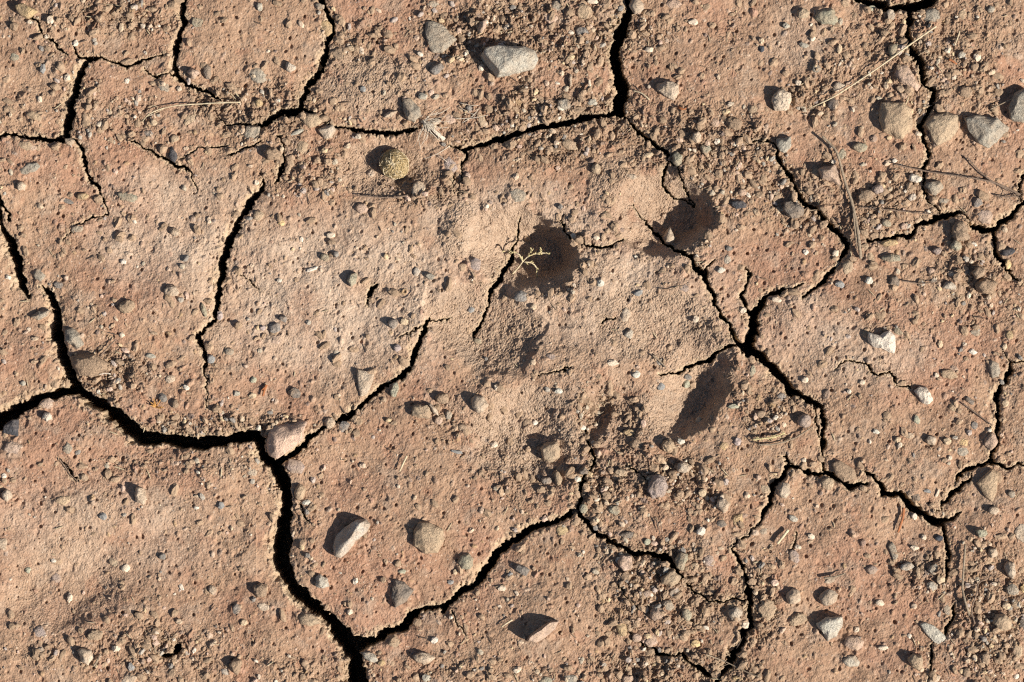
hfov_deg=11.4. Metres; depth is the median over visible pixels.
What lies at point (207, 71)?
stone
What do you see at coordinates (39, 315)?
stone
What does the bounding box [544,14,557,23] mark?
stone
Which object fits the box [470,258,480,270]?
stone
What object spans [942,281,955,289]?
stone
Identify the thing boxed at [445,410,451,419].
stone
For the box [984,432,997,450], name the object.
stone
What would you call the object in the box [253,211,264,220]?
pebble
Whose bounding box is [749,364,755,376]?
stone
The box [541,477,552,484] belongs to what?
pebble
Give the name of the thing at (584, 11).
soil clod
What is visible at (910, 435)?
stone
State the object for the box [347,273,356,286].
stone
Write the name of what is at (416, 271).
flat stone
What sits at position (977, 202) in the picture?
stone
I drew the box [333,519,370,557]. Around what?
pebble
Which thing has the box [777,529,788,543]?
straw chip
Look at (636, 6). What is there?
pebble
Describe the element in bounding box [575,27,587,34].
stone
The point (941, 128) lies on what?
stone
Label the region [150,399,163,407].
moss tuft
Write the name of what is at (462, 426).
pebble
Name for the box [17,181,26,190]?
stone
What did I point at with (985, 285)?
soil clod
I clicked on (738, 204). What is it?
stone
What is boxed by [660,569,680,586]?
stone
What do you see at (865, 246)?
stone
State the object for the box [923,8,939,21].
stone
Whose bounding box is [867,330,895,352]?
stone
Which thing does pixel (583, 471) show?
stone
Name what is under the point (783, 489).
stone
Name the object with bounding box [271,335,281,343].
stone
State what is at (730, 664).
twig
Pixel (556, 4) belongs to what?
stone
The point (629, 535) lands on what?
soil clod
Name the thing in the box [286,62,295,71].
stone
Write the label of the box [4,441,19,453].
stone
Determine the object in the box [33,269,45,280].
stone
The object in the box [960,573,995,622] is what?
twig
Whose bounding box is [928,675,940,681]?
pebble
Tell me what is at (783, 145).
stone
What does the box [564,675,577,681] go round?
stone
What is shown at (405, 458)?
straw
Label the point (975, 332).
stone
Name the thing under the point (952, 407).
stone
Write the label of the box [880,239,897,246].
stone
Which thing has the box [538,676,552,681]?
stone
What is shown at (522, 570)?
stone
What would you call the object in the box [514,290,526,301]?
stone
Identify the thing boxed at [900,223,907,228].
stone
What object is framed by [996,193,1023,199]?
twig
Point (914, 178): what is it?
stone
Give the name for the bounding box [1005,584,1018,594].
stone
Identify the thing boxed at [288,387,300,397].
soil clod
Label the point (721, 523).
stone
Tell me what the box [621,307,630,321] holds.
stone
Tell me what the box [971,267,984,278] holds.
stone chip
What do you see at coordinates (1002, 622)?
pebble
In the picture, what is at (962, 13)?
stone
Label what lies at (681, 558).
stone
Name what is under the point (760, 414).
pebble
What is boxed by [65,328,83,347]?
stone
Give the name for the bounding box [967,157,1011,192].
twig
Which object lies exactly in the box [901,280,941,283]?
twig
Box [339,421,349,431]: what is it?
stone
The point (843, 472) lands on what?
flat stone
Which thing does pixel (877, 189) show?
pebble
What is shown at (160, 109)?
dry stem
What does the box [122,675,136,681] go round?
stone
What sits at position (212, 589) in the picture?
stone
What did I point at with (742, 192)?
pebble
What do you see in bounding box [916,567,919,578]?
stone
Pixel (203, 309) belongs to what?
stone
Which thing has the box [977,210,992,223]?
stone
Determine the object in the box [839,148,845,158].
stone
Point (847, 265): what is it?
stone
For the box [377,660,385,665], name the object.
stone
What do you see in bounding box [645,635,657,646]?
stone
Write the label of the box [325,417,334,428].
pebble
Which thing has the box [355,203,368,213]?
pebble
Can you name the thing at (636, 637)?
pebble
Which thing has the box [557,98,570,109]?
soil clod
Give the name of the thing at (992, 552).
stone
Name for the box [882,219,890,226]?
pebble
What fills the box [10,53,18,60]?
stone
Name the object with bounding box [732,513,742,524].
stone
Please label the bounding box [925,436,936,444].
stone
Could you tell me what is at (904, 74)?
stone
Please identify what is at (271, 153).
soil clod
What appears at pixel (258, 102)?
stone
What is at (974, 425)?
stone
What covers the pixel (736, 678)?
stone
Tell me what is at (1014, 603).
stone
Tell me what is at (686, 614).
pebble
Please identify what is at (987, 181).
twig
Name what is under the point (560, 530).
stone
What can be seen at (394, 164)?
fibre pellet
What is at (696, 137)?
stone
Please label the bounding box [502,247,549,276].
juniper sprig
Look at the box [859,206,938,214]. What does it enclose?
twig
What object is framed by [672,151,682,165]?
stone
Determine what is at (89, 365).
stone
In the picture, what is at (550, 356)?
stone
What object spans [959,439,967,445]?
stone
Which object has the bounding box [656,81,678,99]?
stone
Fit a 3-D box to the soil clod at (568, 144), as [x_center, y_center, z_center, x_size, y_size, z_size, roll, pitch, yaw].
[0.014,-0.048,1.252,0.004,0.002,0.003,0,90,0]
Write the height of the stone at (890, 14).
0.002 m
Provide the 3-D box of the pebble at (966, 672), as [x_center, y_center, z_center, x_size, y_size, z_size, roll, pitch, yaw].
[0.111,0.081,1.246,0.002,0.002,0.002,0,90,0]
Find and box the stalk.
[822,136,861,258]
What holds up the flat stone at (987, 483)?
on the ground
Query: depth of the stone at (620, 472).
1.25 m
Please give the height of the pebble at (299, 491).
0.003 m
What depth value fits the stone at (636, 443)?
1.25 m
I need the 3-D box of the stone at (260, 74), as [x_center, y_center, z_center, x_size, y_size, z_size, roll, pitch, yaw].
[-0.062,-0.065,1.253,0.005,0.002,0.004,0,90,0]
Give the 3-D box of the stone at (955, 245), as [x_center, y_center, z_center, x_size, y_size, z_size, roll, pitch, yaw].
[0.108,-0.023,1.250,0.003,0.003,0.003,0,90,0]
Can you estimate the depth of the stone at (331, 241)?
1.25 m
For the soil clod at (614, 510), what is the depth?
1.25 m
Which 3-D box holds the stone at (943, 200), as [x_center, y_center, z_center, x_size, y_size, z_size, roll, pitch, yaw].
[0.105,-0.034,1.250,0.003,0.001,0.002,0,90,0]
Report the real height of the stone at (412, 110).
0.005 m
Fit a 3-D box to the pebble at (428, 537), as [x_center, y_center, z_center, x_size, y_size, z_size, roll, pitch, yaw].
[-0.020,0.048,1.249,0.008,0.005,0.008,0,90,0]
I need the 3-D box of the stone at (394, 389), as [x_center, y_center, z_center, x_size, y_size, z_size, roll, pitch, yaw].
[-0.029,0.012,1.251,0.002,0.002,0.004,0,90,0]
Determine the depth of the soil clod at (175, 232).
1.25 m
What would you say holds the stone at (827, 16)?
on the ground
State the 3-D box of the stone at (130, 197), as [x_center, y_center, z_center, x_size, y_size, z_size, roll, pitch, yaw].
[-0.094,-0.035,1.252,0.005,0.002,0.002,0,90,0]
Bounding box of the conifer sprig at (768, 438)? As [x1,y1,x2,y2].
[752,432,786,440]
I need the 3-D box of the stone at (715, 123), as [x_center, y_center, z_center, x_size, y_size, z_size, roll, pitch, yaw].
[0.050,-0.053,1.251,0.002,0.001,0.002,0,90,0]
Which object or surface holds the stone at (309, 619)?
on the ground
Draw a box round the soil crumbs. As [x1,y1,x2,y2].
[0,0,1023,681]
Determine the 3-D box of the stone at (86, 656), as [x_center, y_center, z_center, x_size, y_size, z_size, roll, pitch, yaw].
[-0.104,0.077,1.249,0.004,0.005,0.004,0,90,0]
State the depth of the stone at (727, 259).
1.25 m
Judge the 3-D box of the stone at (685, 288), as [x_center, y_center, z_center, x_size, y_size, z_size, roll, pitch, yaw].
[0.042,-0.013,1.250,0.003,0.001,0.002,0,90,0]
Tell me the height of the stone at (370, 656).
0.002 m
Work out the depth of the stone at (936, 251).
1.25 m
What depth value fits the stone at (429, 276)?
1.25 m
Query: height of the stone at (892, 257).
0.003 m
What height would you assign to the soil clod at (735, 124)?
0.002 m
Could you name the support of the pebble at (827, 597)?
on the ground
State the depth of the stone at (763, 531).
1.25 m
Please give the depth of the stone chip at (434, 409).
1.25 m
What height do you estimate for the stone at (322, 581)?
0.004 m
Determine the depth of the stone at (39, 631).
1.25 m
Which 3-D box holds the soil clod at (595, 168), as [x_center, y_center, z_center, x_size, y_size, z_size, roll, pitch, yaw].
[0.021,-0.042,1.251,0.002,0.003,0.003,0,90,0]
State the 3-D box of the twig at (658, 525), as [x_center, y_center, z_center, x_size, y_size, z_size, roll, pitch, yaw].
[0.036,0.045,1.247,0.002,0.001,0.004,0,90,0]
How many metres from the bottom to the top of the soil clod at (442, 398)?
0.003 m
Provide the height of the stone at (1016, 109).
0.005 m
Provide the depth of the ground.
1.25 m
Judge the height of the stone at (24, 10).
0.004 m
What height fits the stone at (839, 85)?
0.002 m
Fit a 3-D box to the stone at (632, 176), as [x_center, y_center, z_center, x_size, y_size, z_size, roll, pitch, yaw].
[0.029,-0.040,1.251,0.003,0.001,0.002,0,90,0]
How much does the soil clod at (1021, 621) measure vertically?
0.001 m
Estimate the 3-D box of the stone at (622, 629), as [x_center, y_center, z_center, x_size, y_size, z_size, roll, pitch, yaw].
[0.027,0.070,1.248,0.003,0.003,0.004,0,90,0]
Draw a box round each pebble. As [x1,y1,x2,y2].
[1,489,12,501]
[77,193,88,199]
[170,135,178,141]
[225,348,233,354]
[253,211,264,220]
[294,483,305,499]
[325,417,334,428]
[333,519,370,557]
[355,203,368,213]
[388,319,397,328]
[413,521,443,553]
[434,416,442,424]
[458,424,467,429]
[471,395,488,412]
[526,620,558,642]
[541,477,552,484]
[579,504,587,513]
[629,0,643,13]
[632,633,641,641]
[661,600,673,610]
[681,608,691,620]
[738,189,746,195]
[756,411,765,417]
[786,588,800,603]
[797,414,810,427]
[819,589,837,605]
[852,142,867,152]
[872,184,883,193]
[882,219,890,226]
[888,43,897,57]
[900,562,914,570]
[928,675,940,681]
[963,668,970,676]
[989,506,999,513]
[993,614,1011,630]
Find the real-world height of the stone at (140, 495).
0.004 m
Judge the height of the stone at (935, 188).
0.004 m
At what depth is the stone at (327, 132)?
1.25 m
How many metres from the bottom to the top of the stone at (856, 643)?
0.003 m
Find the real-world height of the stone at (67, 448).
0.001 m
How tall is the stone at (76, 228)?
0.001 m
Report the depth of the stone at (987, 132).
1.25 m
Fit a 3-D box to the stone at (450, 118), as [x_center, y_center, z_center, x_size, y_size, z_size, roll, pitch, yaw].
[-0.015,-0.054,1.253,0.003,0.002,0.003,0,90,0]
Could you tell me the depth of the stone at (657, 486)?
1.25 m
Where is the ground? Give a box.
[0,0,1023,681]
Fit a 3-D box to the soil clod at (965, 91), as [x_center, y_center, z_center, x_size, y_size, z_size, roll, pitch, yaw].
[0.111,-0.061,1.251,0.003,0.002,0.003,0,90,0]
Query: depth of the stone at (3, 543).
1.25 m
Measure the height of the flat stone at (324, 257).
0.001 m
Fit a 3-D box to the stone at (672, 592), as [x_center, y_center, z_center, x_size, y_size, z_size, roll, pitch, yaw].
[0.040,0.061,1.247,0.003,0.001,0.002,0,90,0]
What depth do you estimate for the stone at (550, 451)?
1.25 m
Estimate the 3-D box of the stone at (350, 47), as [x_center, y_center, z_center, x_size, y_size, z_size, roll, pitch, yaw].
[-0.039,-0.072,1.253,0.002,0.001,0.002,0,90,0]
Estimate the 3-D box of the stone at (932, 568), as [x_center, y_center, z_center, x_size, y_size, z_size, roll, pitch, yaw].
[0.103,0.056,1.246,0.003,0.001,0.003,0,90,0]
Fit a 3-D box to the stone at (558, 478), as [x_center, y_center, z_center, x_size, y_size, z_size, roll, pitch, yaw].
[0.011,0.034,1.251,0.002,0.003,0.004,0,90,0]
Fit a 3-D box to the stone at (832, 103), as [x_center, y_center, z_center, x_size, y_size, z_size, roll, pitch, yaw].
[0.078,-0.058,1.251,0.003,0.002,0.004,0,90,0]
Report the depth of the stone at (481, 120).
1.25 m
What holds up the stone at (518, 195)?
on the ground
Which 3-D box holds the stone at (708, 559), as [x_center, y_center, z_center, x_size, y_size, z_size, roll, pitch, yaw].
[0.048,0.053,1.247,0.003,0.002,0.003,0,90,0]
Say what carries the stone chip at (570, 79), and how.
on the ground
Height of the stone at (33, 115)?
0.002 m
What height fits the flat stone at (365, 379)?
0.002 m
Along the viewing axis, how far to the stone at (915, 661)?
1.24 m
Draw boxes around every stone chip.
[429,403,438,415]
[568,74,571,86]
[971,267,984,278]
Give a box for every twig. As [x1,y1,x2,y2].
[59,458,77,481]
[100,339,115,354]
[357,194,408,198]
[656,519,661,532]
[706,654,758,676]
[758,427,812,446]
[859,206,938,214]
[894,164,1021,194]
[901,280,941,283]
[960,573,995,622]
[963,403,991,424]
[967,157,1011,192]
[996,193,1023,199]
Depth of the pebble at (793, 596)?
1.25 m
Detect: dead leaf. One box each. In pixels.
[262,384,267,395]
[897,508,904,532]
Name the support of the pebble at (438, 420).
on the ground
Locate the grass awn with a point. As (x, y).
(432, 128)
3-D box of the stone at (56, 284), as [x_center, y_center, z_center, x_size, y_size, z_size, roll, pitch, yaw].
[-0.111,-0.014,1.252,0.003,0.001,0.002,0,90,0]
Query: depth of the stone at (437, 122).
1.25 m
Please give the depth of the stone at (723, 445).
1.25 m
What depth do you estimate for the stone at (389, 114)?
1.25 m
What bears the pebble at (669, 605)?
on the ground
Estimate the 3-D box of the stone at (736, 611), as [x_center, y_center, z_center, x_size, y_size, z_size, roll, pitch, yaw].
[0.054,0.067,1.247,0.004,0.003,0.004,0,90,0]
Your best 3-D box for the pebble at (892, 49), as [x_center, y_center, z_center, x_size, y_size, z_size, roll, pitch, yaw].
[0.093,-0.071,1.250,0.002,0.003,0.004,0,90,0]
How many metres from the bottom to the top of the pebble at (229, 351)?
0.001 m
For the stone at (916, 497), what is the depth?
1.25 m
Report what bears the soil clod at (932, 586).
on the ground
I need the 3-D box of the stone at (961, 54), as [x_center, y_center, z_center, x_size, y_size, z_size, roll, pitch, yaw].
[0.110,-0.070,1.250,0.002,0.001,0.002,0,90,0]
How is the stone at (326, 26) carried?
on the ground
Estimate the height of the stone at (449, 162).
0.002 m
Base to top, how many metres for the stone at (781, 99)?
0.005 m
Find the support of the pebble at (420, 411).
on the ground
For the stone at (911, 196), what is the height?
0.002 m
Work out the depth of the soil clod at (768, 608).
1.25 m
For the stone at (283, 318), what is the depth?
1.25 m
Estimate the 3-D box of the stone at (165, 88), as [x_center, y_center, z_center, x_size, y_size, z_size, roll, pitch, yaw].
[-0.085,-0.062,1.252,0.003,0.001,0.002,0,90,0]
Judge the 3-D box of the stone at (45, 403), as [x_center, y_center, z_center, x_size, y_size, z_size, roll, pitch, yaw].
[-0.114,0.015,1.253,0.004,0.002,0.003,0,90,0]
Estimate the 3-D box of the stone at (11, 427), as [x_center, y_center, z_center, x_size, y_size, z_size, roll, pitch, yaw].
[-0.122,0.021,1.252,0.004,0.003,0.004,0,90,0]
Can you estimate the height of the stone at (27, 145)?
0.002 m
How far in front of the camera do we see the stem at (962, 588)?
1.25 m
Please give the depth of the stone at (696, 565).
1.25 m
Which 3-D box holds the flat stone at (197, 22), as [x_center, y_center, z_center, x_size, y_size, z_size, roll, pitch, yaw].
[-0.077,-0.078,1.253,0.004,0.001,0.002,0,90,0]
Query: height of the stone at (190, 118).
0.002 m
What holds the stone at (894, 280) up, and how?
on the ground
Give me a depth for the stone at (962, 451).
1.25 m
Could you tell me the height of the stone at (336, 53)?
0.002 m
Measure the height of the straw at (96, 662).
0.001 m
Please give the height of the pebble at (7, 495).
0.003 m
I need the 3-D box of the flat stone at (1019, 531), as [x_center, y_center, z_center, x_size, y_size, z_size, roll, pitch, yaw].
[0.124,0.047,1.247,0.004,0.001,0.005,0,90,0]
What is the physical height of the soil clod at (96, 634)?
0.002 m
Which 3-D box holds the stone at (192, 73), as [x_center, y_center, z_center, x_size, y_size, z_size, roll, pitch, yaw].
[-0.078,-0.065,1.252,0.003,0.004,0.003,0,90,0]
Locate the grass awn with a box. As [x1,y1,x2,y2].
[415,102,486,161]
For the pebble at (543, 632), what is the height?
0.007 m
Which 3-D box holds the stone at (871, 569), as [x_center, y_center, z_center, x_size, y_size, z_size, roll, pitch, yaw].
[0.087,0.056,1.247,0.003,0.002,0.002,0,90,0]
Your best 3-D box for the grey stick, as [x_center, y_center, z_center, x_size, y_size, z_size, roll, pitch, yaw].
[0.079,0.057,1.246,0.005,0.001,0.002,0,90,0]
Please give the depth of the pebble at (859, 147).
1.25 m
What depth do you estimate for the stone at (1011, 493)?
1.25 m
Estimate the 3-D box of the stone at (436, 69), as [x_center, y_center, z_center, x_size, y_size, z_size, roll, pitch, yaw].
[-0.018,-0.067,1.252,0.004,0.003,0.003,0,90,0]
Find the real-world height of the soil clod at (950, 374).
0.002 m
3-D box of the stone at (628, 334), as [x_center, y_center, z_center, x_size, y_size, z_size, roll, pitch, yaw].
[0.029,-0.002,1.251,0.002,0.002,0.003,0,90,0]
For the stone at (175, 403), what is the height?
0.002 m
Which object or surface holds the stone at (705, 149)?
on the ground
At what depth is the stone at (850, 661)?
1.25 m
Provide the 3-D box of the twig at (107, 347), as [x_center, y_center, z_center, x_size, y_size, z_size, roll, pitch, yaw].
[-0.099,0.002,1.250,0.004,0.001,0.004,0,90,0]
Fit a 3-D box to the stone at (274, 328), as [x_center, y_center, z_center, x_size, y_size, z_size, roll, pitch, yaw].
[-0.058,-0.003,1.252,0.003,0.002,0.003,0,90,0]
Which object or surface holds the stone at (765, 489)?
on the ground
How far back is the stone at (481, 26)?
1.25 m
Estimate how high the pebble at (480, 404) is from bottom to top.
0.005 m
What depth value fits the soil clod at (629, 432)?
1.25 m
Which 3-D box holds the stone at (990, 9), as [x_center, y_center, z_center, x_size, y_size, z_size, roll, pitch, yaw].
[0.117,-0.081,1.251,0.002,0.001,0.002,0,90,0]
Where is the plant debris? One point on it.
(598, 404)
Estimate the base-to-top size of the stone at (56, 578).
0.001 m
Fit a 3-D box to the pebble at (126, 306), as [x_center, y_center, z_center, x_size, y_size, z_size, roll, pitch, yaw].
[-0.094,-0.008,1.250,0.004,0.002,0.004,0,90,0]
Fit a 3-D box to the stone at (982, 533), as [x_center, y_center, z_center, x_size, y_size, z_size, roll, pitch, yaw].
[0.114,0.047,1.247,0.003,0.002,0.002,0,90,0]
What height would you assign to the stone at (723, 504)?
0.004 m
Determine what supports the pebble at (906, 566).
on the ground
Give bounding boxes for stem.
[142,101,239,121]
[961,544,970,615]
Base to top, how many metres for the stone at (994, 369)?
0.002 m
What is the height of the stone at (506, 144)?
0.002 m
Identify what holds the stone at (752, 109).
on the ground
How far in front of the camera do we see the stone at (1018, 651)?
1.25 m
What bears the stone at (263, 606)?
on the ground
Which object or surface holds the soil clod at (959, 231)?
on the ground
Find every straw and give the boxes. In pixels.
[93,654,100,667]
[399,456,406,471]
[810,25,936,107]
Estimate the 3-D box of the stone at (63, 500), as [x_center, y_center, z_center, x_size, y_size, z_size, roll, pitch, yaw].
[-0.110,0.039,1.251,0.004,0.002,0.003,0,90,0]
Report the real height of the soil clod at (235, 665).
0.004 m
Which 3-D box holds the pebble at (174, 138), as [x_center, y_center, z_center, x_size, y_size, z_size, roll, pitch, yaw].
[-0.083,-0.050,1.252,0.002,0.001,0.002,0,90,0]
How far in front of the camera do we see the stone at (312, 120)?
1.25 m
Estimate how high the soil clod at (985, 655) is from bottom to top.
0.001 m
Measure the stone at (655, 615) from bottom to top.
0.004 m
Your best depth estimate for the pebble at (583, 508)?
1.25 m
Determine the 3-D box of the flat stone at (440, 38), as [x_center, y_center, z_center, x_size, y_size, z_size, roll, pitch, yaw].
[-0.017,-0.074,1.252,0.008,0.002,0.008,0,90,0]
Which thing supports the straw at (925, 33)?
on the ground
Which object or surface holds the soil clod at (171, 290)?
on the ground
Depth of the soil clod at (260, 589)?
1.25 m
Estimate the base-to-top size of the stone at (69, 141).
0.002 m
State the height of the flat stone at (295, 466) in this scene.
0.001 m
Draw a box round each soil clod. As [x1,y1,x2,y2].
[86,629,102,640]
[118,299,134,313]
[164,285,178,296]
[169,228,180,235]
[229,658,241,674]
[254,583,266,596]
[264,147,281,159]
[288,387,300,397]
[411,181,424,197]
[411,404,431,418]
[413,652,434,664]
[435,392,448,403]
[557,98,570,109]
[561,138,577,149]
[576,4,591,18]
[591,162,600,173]
[607,505,619,515]
[620,531,633,538]
[623,429,635,435]
[662,439,675,451]
[728,118,741,130]
[758,599,776,620]
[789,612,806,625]
[857,189,873,202]
[926,581,937,590]
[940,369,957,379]
[951,221,969,240]
[959,86,972,97]
[975,278,997,293]
[981,651,989,665]
[1018,619,1023,628]
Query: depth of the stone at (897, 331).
1.25 m
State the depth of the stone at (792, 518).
1.25 m
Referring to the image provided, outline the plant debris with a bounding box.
[573,385,611,424]
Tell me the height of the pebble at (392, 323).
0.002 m
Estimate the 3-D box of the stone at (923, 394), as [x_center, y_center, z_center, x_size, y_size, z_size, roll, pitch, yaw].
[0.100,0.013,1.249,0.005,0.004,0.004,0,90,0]
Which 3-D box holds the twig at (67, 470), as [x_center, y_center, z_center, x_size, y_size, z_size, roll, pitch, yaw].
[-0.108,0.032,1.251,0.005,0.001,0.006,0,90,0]
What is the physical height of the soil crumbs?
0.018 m
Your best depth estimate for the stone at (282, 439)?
1.25 m
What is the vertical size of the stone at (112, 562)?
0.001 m
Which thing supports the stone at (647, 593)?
on the ground
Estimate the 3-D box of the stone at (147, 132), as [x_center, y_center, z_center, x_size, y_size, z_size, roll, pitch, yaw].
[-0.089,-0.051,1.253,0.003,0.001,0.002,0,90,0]
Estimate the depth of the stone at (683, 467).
1.25 m
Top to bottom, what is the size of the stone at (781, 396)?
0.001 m
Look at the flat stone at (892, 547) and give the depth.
1.25 m
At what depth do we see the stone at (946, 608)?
1.25 m
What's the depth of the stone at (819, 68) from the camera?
1.25 m
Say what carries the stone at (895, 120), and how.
on the ground
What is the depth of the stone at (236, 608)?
1.25 m
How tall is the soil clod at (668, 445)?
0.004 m
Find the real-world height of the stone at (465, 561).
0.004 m
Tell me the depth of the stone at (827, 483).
1.25 m
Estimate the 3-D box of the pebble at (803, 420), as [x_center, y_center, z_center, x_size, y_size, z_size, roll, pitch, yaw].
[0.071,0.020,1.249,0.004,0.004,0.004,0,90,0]
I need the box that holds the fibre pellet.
[379,149,408,179]
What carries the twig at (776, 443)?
on the ground
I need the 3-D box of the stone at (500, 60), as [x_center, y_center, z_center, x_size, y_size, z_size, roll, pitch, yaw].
[-0.001,-0.068,1.250,0.014,0.009,0.008,0,90,0]
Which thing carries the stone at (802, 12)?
on the ground
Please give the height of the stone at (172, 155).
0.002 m
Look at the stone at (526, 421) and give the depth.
1.25 m
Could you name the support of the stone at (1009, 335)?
on the ground
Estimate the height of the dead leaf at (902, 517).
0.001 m
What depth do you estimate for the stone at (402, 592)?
1.25 m
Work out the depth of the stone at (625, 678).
1.25 m
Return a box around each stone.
[0,538,6,550]
[3,419,18,435]
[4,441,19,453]
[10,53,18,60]
[15,3,37,17]
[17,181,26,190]
[18,141,32,150]
[20,163,39,173]
[26,111,41,120]
[31,310,49,319]
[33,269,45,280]
[33,626,45,637]
[39,398,53,408]
[51,573,61,582]
[53,281,62,288]
[55,496,69,505]
[63,442,72,453]
[65,138,74,145]
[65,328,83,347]
[70,225,82,232]
[71,353,109,376]
[77,648,92,664]
[109,558,117,566]
[117,192,136,201]
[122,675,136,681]
[135,487,146,504]
[144,130,152,135]
[157,84,169,91]
[165,375,174,383]
[168,146,177,162]
[168,669,175,676]
[171,399,178,408]
[183,113,195,125]
[187,68,199,78]
[192,17,202,26]
[200,302,206,316]
[203,64,211,78]
[208,585,216,594]
[221,668,227,674]
[232,602,240,614]
[243,125,259,140]
[247,469,256,475]
[249,68,266,82]
[254,99,262,106]
[257,603,268,610]
[266,420,306,458]
[269,323,280,332]
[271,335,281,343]
[279,316,286,322]
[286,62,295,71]
[286,459,304,473]
[297,141,307,154]
[298,613,320,625]
[302,113,321,127]
[314,3,324,9]
[315,574,328,587]
[318,125,335,138]
[320,20,331,36]
[320,254,328,261]
[327,239,335,244]
[332,47,343,58]
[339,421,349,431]
[347,45,353,50]
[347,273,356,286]
[357,369,373,396]
[363,652,377,662]
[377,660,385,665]
[384,111,396,117]
[388,639,399,646]
[390,382,398,396]
[391,579,413,607]
[402,98,421,121]
[413,267,420,275]
[425,21,456,52]
[425,273,434,279]
[426,0,438,6]
[429,63,443,74]
[430,119,440,124]
[444,157,457,171]
[445,114,455,123]
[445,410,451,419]
[458,553,473,569]
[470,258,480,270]
[473,338,481,343]
[477,20,486,32]
[478,115,484,125]
[481,45,537,77]
[505,139,516,146]
[510,188,525,201]
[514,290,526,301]
[515,564,529,575]
[523,418,530,425]
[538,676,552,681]
[540,441,560,461]
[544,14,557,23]
[546,353,554,359]
[551,0,561,10]
[554,471,561,485]
[556,526,567,534]
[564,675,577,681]
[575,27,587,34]
[579,468,588,474]
[614,469,627,475]
[616,623,626,635]
[617,555,632,570]
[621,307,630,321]
[622,675,632,681]
[624,329,632,338]
[628,174,636,179]
[629,439,642,447]
[643,589,650,597]
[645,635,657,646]
[647,474,667,497]
[650,605,663,620]
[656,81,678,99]
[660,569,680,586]
[663,227,674,244]
[666,0,681,8]
[669,588,679,596]
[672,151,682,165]
[675,552,687,570]
[677,462,691,472]
[680,284,688,291]
[689,563,698,569]
[692,131,700,142]
[700,145,711,152]
[703,555,714,565]
[710,118,719,126]
[716,498,729,512]
[717,520,726,526]
[719,442,728,449]
[724,255,730,263]
[728,606,742,621]
[731,200,746,208]
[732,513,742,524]
[732,676,742,681]
[748,106,757,112]
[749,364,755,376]
[759,528,766,533]
[761,485,770,493]
[771,89,791,110]
[776,137,790,152]
[777,393,785,400]
[777,482,790,498]
[783,201,803,218]
[789,514,797,521]
[789,550,798,562]
[797,8,809,18]
[812,64,821,72]
[814,8,837,24]
[816,616,842,640]
[818,165,839,184]
[820,477,833,489]
[824,578,834,583]
[827,98,838,109]
[832,460,856,481]
[833,82,845,89]
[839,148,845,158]
[842,260,852,273]
[843,655,859,666]
[844,636,863,650]
[861,243,868,250]
[865,565,877,574]
[867,252,873,260]
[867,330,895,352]
[879,101,912,138]
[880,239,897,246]
[881,253,900,261]
[887,9,894,19]
[888,541,897,559]
[889,276,899,285]
[894,65,920,90]
[894,328,902,334]
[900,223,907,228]
[907,432,913,438]
[907,653,922,670]
[908,174,921,182]
[908,193,915,200]
[912,494,919,500]
[914,386,932,404]
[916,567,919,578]
[920,622,945,642]
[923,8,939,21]
[924,112,958,145]
[925,181,943,195]
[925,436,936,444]
[929,564,937,574]
[932,247,941,254]
[938,198,948,203]
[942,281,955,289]
[943,605,949,614]
[949,401,957,411]
[950,240,961,250]
[957,447,968,455]
[958,9,966,19]
[958,51,965,57]
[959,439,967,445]
[964,115,1008,147]
[965,396,974,404]
[969,330,979,335]
[971,422,977,428]
[973,198,982,206]
[975,529,987,536]
[976,469,998,501]
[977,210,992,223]
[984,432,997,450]
[987,6,994,12]
[988,360,999,377]
[988,548,997,557]
[1001,248,1014,255]
[1004,561,1015,578]
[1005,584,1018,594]
[1006,331,1013,338]
[1008,89,1023,122]
[1008,490,1014,497]
[1011,600,1021,608]
[1012,644,1022,657]
[1014,524,1023,542]
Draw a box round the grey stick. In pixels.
[824,573,844,578]
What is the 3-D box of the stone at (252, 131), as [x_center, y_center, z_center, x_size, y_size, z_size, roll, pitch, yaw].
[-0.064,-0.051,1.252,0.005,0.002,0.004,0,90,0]
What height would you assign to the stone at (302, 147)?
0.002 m
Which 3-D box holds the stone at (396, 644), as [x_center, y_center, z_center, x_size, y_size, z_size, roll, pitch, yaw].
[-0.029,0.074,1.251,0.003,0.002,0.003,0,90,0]
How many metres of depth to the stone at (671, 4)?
1.25 m
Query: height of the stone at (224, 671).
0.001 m
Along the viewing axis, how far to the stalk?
1.25 m
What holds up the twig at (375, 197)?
on the ground
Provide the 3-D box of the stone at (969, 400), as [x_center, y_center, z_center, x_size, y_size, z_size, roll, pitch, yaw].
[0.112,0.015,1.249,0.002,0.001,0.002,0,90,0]
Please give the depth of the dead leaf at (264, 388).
1.25 m
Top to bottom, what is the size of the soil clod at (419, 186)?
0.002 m
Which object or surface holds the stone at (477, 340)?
on the ground
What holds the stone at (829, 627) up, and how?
on the ground
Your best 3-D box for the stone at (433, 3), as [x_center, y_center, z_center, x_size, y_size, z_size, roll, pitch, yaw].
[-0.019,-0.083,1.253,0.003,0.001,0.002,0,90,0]
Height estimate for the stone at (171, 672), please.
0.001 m
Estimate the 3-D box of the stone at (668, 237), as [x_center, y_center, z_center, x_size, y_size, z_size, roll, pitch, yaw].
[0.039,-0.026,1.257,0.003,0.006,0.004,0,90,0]
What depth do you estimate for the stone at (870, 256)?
1.25 m
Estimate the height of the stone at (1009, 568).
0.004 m

